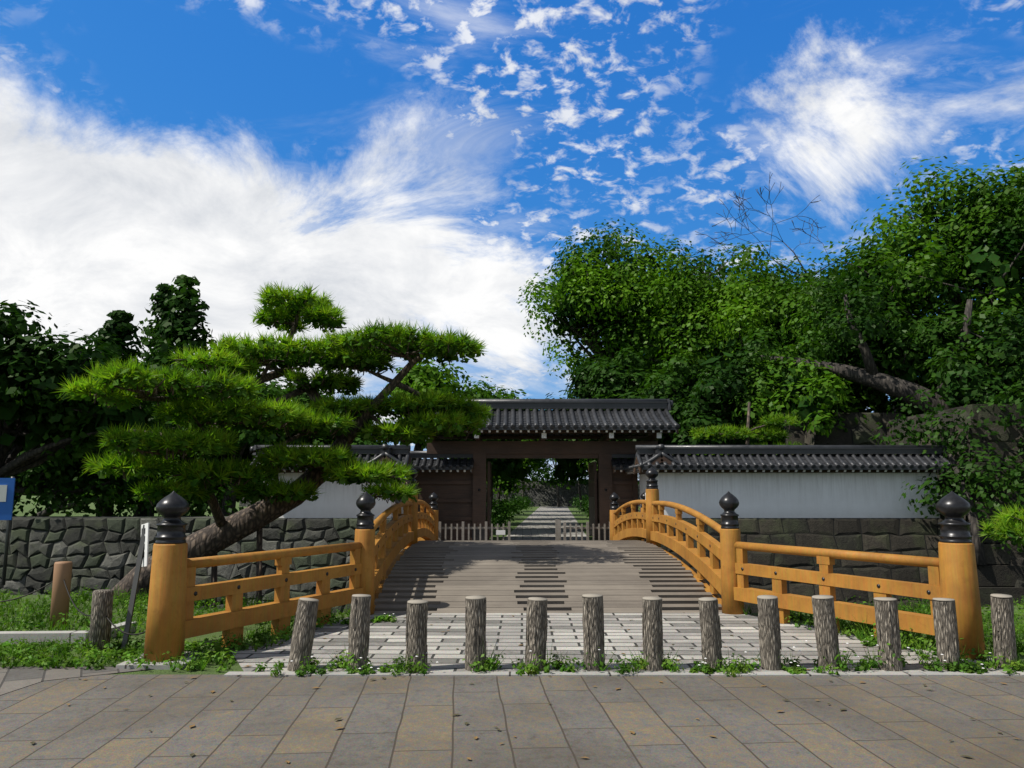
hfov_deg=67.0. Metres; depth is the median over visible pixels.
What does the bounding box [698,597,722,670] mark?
bollard
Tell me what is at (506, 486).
tree
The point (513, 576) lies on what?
bridge deck
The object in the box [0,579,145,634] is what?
rope
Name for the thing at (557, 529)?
picket fence
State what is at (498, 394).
tree
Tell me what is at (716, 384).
tree
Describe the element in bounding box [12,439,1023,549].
hedge shrubs
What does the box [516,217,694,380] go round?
camphor tree
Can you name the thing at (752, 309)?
camphor tree
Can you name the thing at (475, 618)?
bollard
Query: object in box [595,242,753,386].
camphor tree
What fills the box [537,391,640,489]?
tree
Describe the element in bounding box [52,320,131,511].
conifer
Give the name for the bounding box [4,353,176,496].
bush
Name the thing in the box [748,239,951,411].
camphor tree
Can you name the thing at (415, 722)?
beige paving
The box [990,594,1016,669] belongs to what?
bollard
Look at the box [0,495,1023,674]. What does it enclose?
ground
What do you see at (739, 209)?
bare tree branches
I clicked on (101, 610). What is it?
chain post bark
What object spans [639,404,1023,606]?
castle stone wall
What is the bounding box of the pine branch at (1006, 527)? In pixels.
[977,501,1023,546]
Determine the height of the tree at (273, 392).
6.303 m
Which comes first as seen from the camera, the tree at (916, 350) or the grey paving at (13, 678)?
the grey paving at (13, 678)
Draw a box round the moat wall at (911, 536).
[644,518,944,612]
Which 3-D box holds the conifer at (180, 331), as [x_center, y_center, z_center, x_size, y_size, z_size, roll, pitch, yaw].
[-13.110,0.828,31.374,5.318,10.911,4.663,0,-8,0]
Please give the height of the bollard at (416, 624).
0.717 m
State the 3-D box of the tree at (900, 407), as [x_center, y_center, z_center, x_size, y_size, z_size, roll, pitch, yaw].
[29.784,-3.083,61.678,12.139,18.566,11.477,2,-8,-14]
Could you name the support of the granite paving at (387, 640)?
on the ground at (211, 668)
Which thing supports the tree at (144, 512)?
on the ground at (211, 668)
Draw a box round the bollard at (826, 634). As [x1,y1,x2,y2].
[811,595,839,669]
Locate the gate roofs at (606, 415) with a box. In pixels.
[404,399,679,472]
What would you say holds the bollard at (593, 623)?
on the ground at (211, 668)
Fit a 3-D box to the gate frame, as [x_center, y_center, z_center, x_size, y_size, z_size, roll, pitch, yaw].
[0.810,3.217,26.456,8.720,4.210,4.006,0,-8,0]
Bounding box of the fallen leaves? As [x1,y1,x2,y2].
[30,624,1018,762]
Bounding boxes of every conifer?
[29,310,150,515]
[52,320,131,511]
[120,274,216,513]
[137,282,179,515]
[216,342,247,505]
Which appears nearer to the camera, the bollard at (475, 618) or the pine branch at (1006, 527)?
the bollard at (475, 618)
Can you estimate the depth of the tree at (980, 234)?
30.83 m
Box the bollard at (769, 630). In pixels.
[757,595,781,670]
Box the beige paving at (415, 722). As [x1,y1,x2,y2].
[0,675,1023,767]
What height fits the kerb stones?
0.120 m
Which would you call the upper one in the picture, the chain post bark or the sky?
the sky
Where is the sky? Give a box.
[0,0,1023,479]
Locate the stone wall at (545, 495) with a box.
[239,480,639,506]
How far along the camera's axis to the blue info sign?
13.90 m
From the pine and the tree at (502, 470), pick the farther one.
the tree at (502, 470)
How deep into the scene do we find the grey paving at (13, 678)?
7.01 m
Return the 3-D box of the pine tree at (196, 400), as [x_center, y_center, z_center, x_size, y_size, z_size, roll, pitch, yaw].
[-3.744,1.722,13.172,7.602,7.519,4.779,6,-10,-35]
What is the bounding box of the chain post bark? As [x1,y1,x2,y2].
[88,589,113,651]
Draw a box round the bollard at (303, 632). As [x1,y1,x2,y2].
[287,598,318,670]
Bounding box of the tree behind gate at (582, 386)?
[564,354,651,398]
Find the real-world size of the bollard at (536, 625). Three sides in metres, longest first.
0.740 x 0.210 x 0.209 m
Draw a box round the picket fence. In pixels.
[438,519,609,539]
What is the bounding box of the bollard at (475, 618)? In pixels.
[465,595,485,670]
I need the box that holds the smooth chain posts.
[49,561,72,627]
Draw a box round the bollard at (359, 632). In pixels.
[347,594,370,670]
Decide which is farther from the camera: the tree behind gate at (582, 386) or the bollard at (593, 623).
the tree behind gate at (582, 386)
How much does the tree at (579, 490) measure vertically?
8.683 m
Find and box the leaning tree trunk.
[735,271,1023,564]
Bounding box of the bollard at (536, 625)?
[525,597,547,670]
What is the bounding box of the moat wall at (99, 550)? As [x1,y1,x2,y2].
[0,516,392,612]
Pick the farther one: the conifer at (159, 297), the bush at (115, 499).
the conifer at (159, 297)
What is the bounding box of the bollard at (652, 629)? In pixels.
[642,596,663,670]
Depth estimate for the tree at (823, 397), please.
28.49 m
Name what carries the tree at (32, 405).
on the ground at (211, 668)
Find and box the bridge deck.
[374,540,721,612]
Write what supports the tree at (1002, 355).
on the castle stone wall at (1001, 571)
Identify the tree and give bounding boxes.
[0,299,172,477]
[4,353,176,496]
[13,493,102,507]
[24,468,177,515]
[39,365,202,515]
[52,279,495,607]
[148,370,306,515]
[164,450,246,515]
[242,381,396,463]
[385,360,494,458]
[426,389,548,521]
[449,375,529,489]
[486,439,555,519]
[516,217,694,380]
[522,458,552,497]
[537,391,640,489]
[545,346,704,465]
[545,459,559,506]
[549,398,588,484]
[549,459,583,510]
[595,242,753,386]
[613,347,787,454]
[618,242,830,370]
[720,344,901,454]
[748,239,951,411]
[807,153,1023,366]
[815,297,1007,415]
[840,233,974,411]
[913,303,1023,412]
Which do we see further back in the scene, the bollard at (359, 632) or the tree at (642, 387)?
the tree at (642, 387)
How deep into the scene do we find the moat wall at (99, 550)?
22.24 m
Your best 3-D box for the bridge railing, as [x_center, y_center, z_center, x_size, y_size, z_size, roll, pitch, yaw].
[0.420,2.856,16.084,8.250,2.270,17.220,0,-8,-1]
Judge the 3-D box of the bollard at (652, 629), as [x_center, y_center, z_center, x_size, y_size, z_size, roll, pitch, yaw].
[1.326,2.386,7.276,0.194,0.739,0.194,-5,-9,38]
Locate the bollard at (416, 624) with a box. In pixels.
[405,600,427,670]
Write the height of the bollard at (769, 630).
0.754 m
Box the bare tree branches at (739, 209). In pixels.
[695,173,846,286]
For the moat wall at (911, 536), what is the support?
on the ground at (211, 668)
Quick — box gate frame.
[406,430,672,539]
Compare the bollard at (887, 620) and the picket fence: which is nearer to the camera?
the bollard at (887, 620)
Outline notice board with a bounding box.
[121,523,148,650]
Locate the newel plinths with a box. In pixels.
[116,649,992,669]
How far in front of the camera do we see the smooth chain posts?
9.53 m
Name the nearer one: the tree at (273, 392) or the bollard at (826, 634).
the bollard at (826, 634)
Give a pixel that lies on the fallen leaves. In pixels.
(212, 691)
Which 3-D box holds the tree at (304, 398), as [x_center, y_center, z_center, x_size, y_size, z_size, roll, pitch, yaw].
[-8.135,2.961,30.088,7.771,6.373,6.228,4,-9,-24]
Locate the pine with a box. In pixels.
[688,402,802,454]
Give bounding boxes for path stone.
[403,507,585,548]
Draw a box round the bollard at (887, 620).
[873,597,902,670]
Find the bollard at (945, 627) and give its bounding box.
[932,598,960,669]
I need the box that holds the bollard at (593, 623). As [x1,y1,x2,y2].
[582,594,604,670]
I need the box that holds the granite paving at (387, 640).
[232,613,1016,672]
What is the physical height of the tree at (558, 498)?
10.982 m
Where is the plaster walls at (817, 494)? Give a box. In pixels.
[264,470,939,517]
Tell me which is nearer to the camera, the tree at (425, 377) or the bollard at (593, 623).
the bollard at (593, 623)
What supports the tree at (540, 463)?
on the ground at (211, 668)
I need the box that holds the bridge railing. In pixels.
[143,467,985,661]
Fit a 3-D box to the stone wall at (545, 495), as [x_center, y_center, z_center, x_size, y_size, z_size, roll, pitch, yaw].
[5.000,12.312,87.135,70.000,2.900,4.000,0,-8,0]
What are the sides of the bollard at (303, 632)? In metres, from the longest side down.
0.734 x 0.203 x 0.203 m
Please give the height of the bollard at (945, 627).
0.730 m
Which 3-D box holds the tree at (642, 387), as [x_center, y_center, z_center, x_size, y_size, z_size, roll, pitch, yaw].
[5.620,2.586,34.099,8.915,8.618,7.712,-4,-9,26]
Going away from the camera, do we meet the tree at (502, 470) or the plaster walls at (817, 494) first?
the plaster walls at (817, 494)
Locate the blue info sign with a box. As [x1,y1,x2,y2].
[0,477,15,584]
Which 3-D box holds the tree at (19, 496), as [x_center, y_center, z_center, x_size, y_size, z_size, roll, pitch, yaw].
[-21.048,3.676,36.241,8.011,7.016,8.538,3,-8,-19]
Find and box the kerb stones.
[0,621,1023,675]
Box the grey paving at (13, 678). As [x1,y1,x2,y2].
[0,667,146,694]
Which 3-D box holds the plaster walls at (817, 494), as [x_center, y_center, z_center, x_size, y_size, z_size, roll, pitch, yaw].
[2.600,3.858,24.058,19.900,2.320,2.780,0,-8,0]

